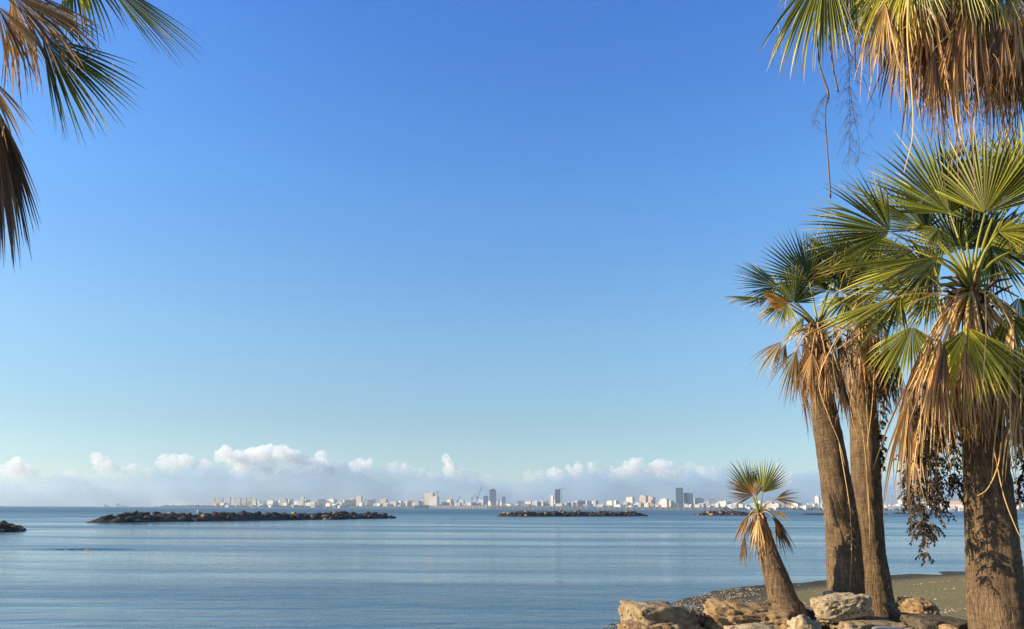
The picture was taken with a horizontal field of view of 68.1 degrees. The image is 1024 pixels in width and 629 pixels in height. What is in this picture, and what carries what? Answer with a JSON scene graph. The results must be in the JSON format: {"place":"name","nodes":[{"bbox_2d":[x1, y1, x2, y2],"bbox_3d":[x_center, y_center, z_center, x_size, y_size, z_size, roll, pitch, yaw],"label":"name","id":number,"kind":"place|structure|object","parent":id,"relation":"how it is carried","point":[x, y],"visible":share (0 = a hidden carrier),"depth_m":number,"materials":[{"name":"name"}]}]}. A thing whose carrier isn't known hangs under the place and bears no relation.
{"place":"outdoors","nodes":[
{"label":"outdoors","id":0,"kind":"place"},
{"bbox_2d":[0,506,1023,628],"bbox_3d":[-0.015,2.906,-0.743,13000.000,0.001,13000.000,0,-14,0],"label":"sea","id":1,"kind":"structure","parent":0,"point":[409,568],"depth_m":40.70,"materials":[{"name":"blue liquid"}]},
{"bbox_2d":[0,520,26,531],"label":"breakwater","id":2,"kind":"object","parent":1,"relation":"in","point":[5,525],"visible":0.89,"depth_m":91.34,"materials":[{"name":"stone"}]},
{"bbox_2d":[27,548,145,550],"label":"water ripples","id":3,"kind":"object","parent":1,"relation":"on","point":[95,549],"visible":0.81,"depth_m":53.60,"materials":[{"name":"blue liquid"}]},
{"bbox_2d":[85,510,395,522],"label":"breakwater","id":4,"kind":"object","parent":1,"relation":"in","point":[242,515],"visible":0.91,"depth_m":166.76,"materials":[{"name":"stone"}]},
{"bbox_2d":[349,506,413,507],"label":"harbour wall","id":5,"kind":"structure","parent":1,"relation":"in","point":[381,506],"depth_m":2934.73,"materials":[{"name":"grey concrete"}]},
{"bbox_2d":[414,501,429,508],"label":"ship","id":6,"kind":"object","parent":1,"relation":"on","point":[417,506],"visible":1,"depth_m":2854.75,"materials":[{"name":"paint"}]},
{"bbox_2d":[438,499,449,505],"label":"ship","id":7,"kind":"object","parent":1,"relation":"on","point":[440,502],"visible":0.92,"depth_m":2908.08,"materials":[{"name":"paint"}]},
{"bbox_2d":[429,506,487,508],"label":"harbour wall","id":8,"kind":"structure","parent":1,"relation":"in","point":[458,507],"depth_m":2865.85,"materials":[{"name":"concrete"}]},
{"bbox_2d":[488,506,582,508],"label":"harbour wall","id":9,"kind":"structure","parent":1,"relation":"in","point":[535,507],"depth_m":2796.19,"materials":[{"name":"grey concrete"}]},
{"bbox_2d":[498,509,647,516],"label":"breakwater","id":10,"kind":"object","parent":1,"relation":"in","point":[556,513],"visible":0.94,"depth_m":296.40,"materials":[{"name":"stone"}]},
{"bbox_2d":[583,507,722,509],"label":"harbour wall","id":11,"kind":"structure","parent":1,"relation":"in","point":[660,508],"depth_m":2688.61,"materials":[{"name":"grey concrete"}]},
{"bbox_2d":[694,510,753,515],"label":"breakwater","id":12,"kind":"object","parent":1,"relation":"in","point":[730,513],"visible":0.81,"depth_m":381.10,"materials":[{"name":"stone"}]},
{"bbox_2d":[802,513,886,514],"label":"breakwater","id":13,"kind":"object","parent":1,"relation":"in","point":[820,514],"visible":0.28,"depth_m":451.51,"materials":[{"name":"stone"}]},
{"bbox_2d":[0,0,1023,506],"label":"sky","id":14,"kind":"structure","parent":0,"point":[393,250],"materials":[{"name":"blue"}]},
{"bbox_2d":[153,505,1023,511],"bbox_3d":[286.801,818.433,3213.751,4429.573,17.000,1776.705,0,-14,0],"label":"shore land","id":15,"kind":"structure","parent":0,"point":[324,507],"depth_m":3094.92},
{"bbox_2d":[216,497,223,504],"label":"building","id":16,"kind":"structure","parent":15,"relation":"on","point":[219,500],"depth_m":3286.10,"materials":[{"name":"white concrete"}]},
{"bbox_2d":[226,497,231,504],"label":"building","id":17,"kind":"structure","parent":15,"relation":"on","point":[228,500],"depth_m":3281.24,"materials":[{"name":"white concrete"}]},
{"bbox_2d":[235,497,241,506],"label":"building","id":18,"kind":"structure","parent":15,"relation":"on","point":[238,500],"depth_m":3211.51,"materials":[{"name":"white concrete"}]},
{"bbox_2d":[242,497,246,505],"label":"building","id":19,"kind":"structure","parent":15,"relation":"on","point":[244,501],"depth_m":3237.01,"materials":[{"name":"white concrete"}]},
{"bbox_2d":[247,497,251,505],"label":"building","id":20,"kind":"structure","parent":15,"relation":"on","point":[249,499],"depth_m":3233.01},
{"bbox_2d":[267,500,276,504],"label":"building","id":21,"kind":"structure","parent":15,"relation":"on","point":[270,502],"depth_m":3405.45,"materials":[{"name":"white concrete"}]},
{"bbox_2d":[279,498,287,505],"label":"building","id":22,"kind":"structure","parent":15,"relation":"on","point":[282,501],"depth_m":3148.65,"materials":[{"name":"white concrete"}]},
{"bbox_2d":[300,496,304,505],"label":"building","id":23,"kind":"structure","parent":15,"relation":"on","point":[302,500],"depth_m":3215.14,"materials":[{"name":"white concrete"}]},
{"bbox_2d":[325,502,333,506],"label":"building","id":24,"kind":"structure","parent":15,"relation":"on","point":[329,504],"depth_m":3108.62,"materials":[{"name":"concrete"}]},
{"bbox_2d":[328,499,336,503],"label":"building","id":25,"kind":"structure","parent":15,"relation":"on","point":[334,501],"depth_m":3384.61,"materials":[{"name":"white concrete"}]},
{"bbox_2d":[343,499,351,505],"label":"building","id":26,"kind":"structure","parent":15,"relation":"on","point":[347,502],"depth_m":3297.60,"materials":[{"name":"grey concrete"}]},
{"bbox_2d":[356,495,362,505],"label":"building","id":27,"kind":"structure","parent":15,"relation":"on","point":[359,498],"depth_m":3211.57,"materials":[{"name":"white concrete"}]},
{"bbox_2d":[368,499,375,505],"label":"building","id":28,"kind":"structure","parent":15,"relation":"on","point":[372,502],"depth_m":3311.88,"materials":[{"name":"grey concrete"}]},
{"bbox_2d":[380,498,387,503],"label":"building","id":29,"kind":"structure","parent":15,"relation":"on","point":[384,501],"depth_m":3138.89,"materials":[{"name":"white concrete"}]},
{"bbox_2d":[424,492,434,504],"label":"building","id":30,"kind":"structure","parent":15,"relation":"on","point":[428,496],"depth_m":3069.27,"materials":[{"name":"white concrete"}]},
{"bbox_2d":[429,496,438,505],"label":"building","id":31,"kind":"structure","parent":15,"relation":"on","point":[434,501],"depth_m":3003.89,"materials":[{"name":"white concrete"}]},
{"bbox_2d":[454,502,461,505],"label":"building","id":32,"kind":"structure","parent":15,"relation":"on","point":[458,504],"depth_m":3043.96,"materials":[{"name":"white concrete"}]},
{"bbox_2d":[483,495,487,504],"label":"building","id":33,"kind":"structure","parent":15,"relation":"on","point":[485,499],"depth_m":3118.10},
{"bbox_2d":[489,489,495,502],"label":"building","id":34,"kind":"structure","parent":15,"relation":"on","point":[492,495],"depth_m":3151.63,"materials":[{"name":"grey concrete"}]},
{"bbox_2d":[525,500,531,505],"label":"building","id":35,"kind":"structure","parent":15,"relation":"on","point":[529,502],"depth_m":3186.56,"materials":[{"name":"concrete"}]},
{"bbox_2d":[532,501,540,505],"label":"building","id":36,"kind":"structure","parent":15,"relation":"on","point":[536,503],"depth_m":3089.81,"materials":[{"name":"white concrete"}]},
{"bbox_2d":[550,495,553,505],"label":"building","id":37,"kind":"structure","parent":15,"relation":"on","point":[552,500],"depth_m":3021.27,"materials":[{"name":"white concrete"}]},
{"bbox_2d":[555,489,559,503],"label":"building","id":38,"kind":"structure","parent":15,"relation":"on","point":[557,496],"depth_m":3056.62,"materials":[{"name":"glass"}]},
{"bbox_2d":[586,500,591,506],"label":"building","id":39,"kind":"structure","parent":15,"relation":"on","point":[588,502],"depth_m":3115.79,"materials":[{"name":"grey concrete"}]},
{"bbox_2d":[161,504,1023,511],"bbox_3d":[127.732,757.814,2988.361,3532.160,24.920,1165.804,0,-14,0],"label":"tree belt","id":40,"kind":"object","parent":15,"relation":"on","point":[727,508],"visible":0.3,"depth_m":3030.42,"materials":[{"name":"green plant"}]},
{"bbox_2d":[613,500,618,506],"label":"building","id":41,"kind":"structure","parent":15,"relation":"on","point":[615,502],"depth_m":2985.65,"materials":[{"name":"white concrete"}]},
{"bbox_2d":[626,496,634,504],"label":"building","id":42,"kind":"structure","parent":15,"relation":"on","point":[631,499],"depth_m":3026.24,"materials":[{"name":"white concrete"}]},
{"bbox_2d":[635,502,643,506],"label":"building","id":43,"kind":"structure","parent":15,"relation":"on","point":[638,504],"depth_m":2846.42,"materials":[{"name":"white concrete"}]},
{"bbox_2d":[639,495,647,502],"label":"building","id":44,"kind":"structure","parent":15,"relation":"on","point":[644,498],"depth_m":2957.62,"materials":[{"name":"concrete"}]},
{"bbox_2d":[648,496,654,505],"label":"building","id":45,"kind":"structure","parent":15,"relation":"on","point":[651,499],"depth_m":2985.64,"materials":[{"name":"white concrete"}]},
{"bbox_2d":[660,498,668,505],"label":"building","id":46,"kind":"structure","parent":15,"relation":"on","point":[664,501],"depth_m":2830.09,"materials":[{"name":"white concrete"}]},
{"bbox_2d":[675,487,683,506],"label":"building","id":47,"kind":"structure","parent":15,"relation":"on","point":[679,495],"depth_m":2887.16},
{"bbox_2d":[683,492,692,504],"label":"building","id":48,"kind":"structure","parent":15,"relation":"on","point":[688,498],"depth_m":2885.17,"materials":[{"name":"glass"}]},
{"bbox_2d":[694,498,703,504],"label":"building","id":49,"kind":"structure","parent":15,"relation":"on","point":[697,501],"depth_m":2905.68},
{"bbox_2d":[708,497,714,504],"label":"building","id":50,"kind":"structure","parent":15,"relation":"on","point":[711,500],"depth_m":2817.07,"materials":[{"name":"grey concrete"}]},
{"bbox_2d":[720,501,728,507],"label":"building","id":51,"kind":"structure","parent":15,"relation":"on","point":[723,504],"depth_m":2923.01,"materials":[{"name":"white concrete"}]},
{"bbox_2d":[771,503,781,509],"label":"building","id":52,"kind":"structure","parent":15,"relation":"on","point":[774,506],"depth_m":2679.68,"materials":[{"name":"white concrete"}]},
{"bbox_2d":[791,503,800,507],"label":"building","id":53,"kind":"structure","parent":15,"relation":"on","point":[796,504],"depth_m":2822.47,"materials":[{"name":"white concrete"}]},
{"bbox_2d":[815,495,819,507],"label":"building","id":54,"kind":"structure","parent":15,"relation":"on","point":[817,499],"depth_m":2755.51,"materials":[{"name":"white concrete"}]},
{"bbox_2d":[890,495,893,504],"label":"building","id":55,"kind":"structure","parent":15,"relation":"on","point":[891,500],"depth_m":2737.13,"materials":[{"name":"grey concrete"}]},
{"bbox_2d":[887,505,900,510],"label":"building","id":56,"kind":"structure","parent":15,"relation":"on","point":[892,507],"depth_m":2557.92,"materials":[{"name":"white"}]},
{"bbox_2d":[949,501,963,510],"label":"building","id":57,"kind":"structure","parent":15,"relation":"on","point":[957,504],"depth_m":2535.91,"materials":[{"name":"concrete"}]},
{"bbox_2d":[608,566,1023,625],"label":"beach","id":58,"kind":"structure","parent":0,"point":[950,598],"depth_m":25.47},
{"bbox_2d":[0,0,203,273],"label":"fan palm","id":59,"kind":"object","parent":58,"relation":"on","point":[14,184],"visible":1,"depth_m":6.56,"materials":[{"name":"green plant"}]},
{"bbox_2d":[618,600,705,628],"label":"boulder","id":60,"kind":"object","parent":58,"relation":"on","point":[651,613],"visible":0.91,"depth_m":8.12,"materials":[{"name":"stone"}]},
{"bbox_2d":[617,620,684,628],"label":"boulder","id":61,"kind":"object","parent":60,"relation":"on","point":[627,624],"visible":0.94,"depth_m":7.92,"materials":[{"name":"beige stone"}]},
{"bbox_2d":[698,611,703,626],"bbox_3d":[2.233,3.665,8.782,0.202,0.405,0.382,0,-14,0],"label":"boulder","id":62,"kind":"object","parent":58,"relation":"on","point":[701,617],"visible":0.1,"depth_m":8.72,"materials":[{"name":"stone"}]},
{"bbox_2d":[700,598,796,628],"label":"rock slab","id":63,"kind":"object","parent":58,"relation":"on","point":[717,613],"visible":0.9,"depth_m":8.20,"materials":[{"name":"beige stone"}]},
{"bbox_2d":[780,623,789,628],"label":"boulder","id":64,"kind":"object","parent":63,"relation":"on","point":[785,625],"visible":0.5,"depth_m":8.02,"materials":[{"name":"beige stone"}]},
{"bbox_2d":[724,623,775,628],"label":"rock slab","id":65,"kind":"object","parent":58,"relation":"on","point":[754,626],"visible":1,"depth_m":7.71,"materials":[{"name":"stone"}]},
{"bbox_2d":[724,458,807,616],"bbox_3d":[2.880,3.078,8.461,0.942,2.960,0.553,0,-14,0],"label":"fan palm","id":66,"kind":"object","parent":58,"relation":"on","point":[781,593],"visible":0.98,"depth_m":8.56,"materials":[{"name":"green plant"}]},
{"bbox_2d":[604,580,965,628],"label":"pebbles","id":67,"kind":"object","parent":58,"relation":"on","point":[728,598],"visible":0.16,"depth_m":25.84,"materials":[{"name":"gravel"}]},
{"bbox_2d":[783,614,821,628],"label":"boulder","id":68,"kind":"object","parent":58,"relation":"on","point":[802,621],"visible":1,"depth_m":7.85,"materials":[{"name":"stone"}]},
{"bbox_2d":[722,228,895,594],"bbox_3d":[3.798,1.565,9.142,2.330,5.662,1.328,0,-14,0],"label":"fan palm","id":69,"kind":"object","parent":58,"relation":"on","point":[811,372],"visible":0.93,"depth_m":9.02,"materials":[{"name":"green plant"}]},
{"bbox_2d":[799,217,921,616],"bbox_3d":[4.856,1.486,9.884,2.023,6.155,1.369,0,-14,0],"label":"fan palm","id":70,"kind":"object","parent":58,"relation":"on","point":[866,435],"visible":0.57,"depth_m":9.61,"materials":[{"name":"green plant"}]},
{"bbox_2d":[824,616,914,628],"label":"rock slab","id":71,"kind":"object","parent":58,"relation":"on","point":[867,622],"visible":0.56,"depth_m":7.92,"materials":[{"name":"stone"}]},
{"bbox_2d":[806,608,829,628],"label":"boulder","id":72,"kind":"object","parent":71,"relation":"on","point":[810,612],"visible":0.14,"depth_m":8.37,"materials":[{"name":"stone"}]},
{"bbox_2d":[809,592,874,623],"bbox_3d":[3.579,3.176,8.222,0.629,0.308,0.450,0,-14,0],"label":"boulder","id":73,"kind":"object","parent":71,"relation":"on","point":[835,607],"visible":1,"depth_m":8.06,"materials":[{"name":"stone"}]},
{"bbox_2d":[823,590,839,595],"bbox_3d":[3.612,3.182,8.540,0.188,0.136,0.261,0,-14,0],"label":"boulder","id":74,"kind":"object","parent":73,"relation":"on","point":[827,592],"visible":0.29,"depth_m":8.53,"materials":[{"name":"stone"}]},
{"bbox_2d":[872,626,903,628],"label":"metal rail","id":75,"kind":"object","parent":58,"relation":"on","point":[883,627],"visible":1,"depth_m":5.78,"materials":[{"name":"grey metal"}]},
{"bbox_2d":[760,0,1023,218],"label":"fan palm","id":76,"kind":"object","parent":58,"relation":"on","point":[950,46],"visible":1,"depth_m":6.43,"materials":[{"name":"brown plant"}]},
{"bbox_2d":[796,118,1023,628],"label":"fan palm","id":77,"kind":"object","parent":58,"relation":"on","point":[967,382],"visible":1,"depth_m":7.90,"materials":[{"name":"green plant"}]},
{"bbox_2d":[888,611,967,628],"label":"rock slab","id":78,"kind":"object","parent":58,"relation":"on","point":[923,621],"visible":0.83,"depth_m":7.88,"materials":[{"name":"grey stone"}]},
{"bbox_2d":[895,596,940,615],"bbox_3d":[4.550,3.295,8.470,0.437,0.277,0.592,0,-14,0],"label":"boulder","id":79,"kind":"object","parent":78,"relation":"on","point":[915,605],"visible":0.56,"depth_m":8.31,"materials":[{"name":"beige stone"}]},
{"bbox_2d":[883,602,898,611],"bbox_3d":[4.436,3.369,8.693,0.201,0.109,0.308,4,-15,-15],"label":"boulder","id":80,"kind":"object","parent":79,"relation":"on","point":[890,606],"visible":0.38,"depth_m":8.70,"materials":[{"name":"grey stone"}]},
{"bbox_2d":[938,624,958,628],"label":"boulder","id":81,"kind":"object","parent":78,"relation":"on","point":[945,626],"visible":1,"depth_m":7.64,"materials":[{"name":"beige stone"}]},
{"bbox_2d":[947,497,1022,501],"bbox_3d":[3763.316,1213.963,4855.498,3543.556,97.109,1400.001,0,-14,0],"label":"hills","id":82,"kind":"structure","parent":0,"point":[956,499],"depth_m":4756.57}
]}

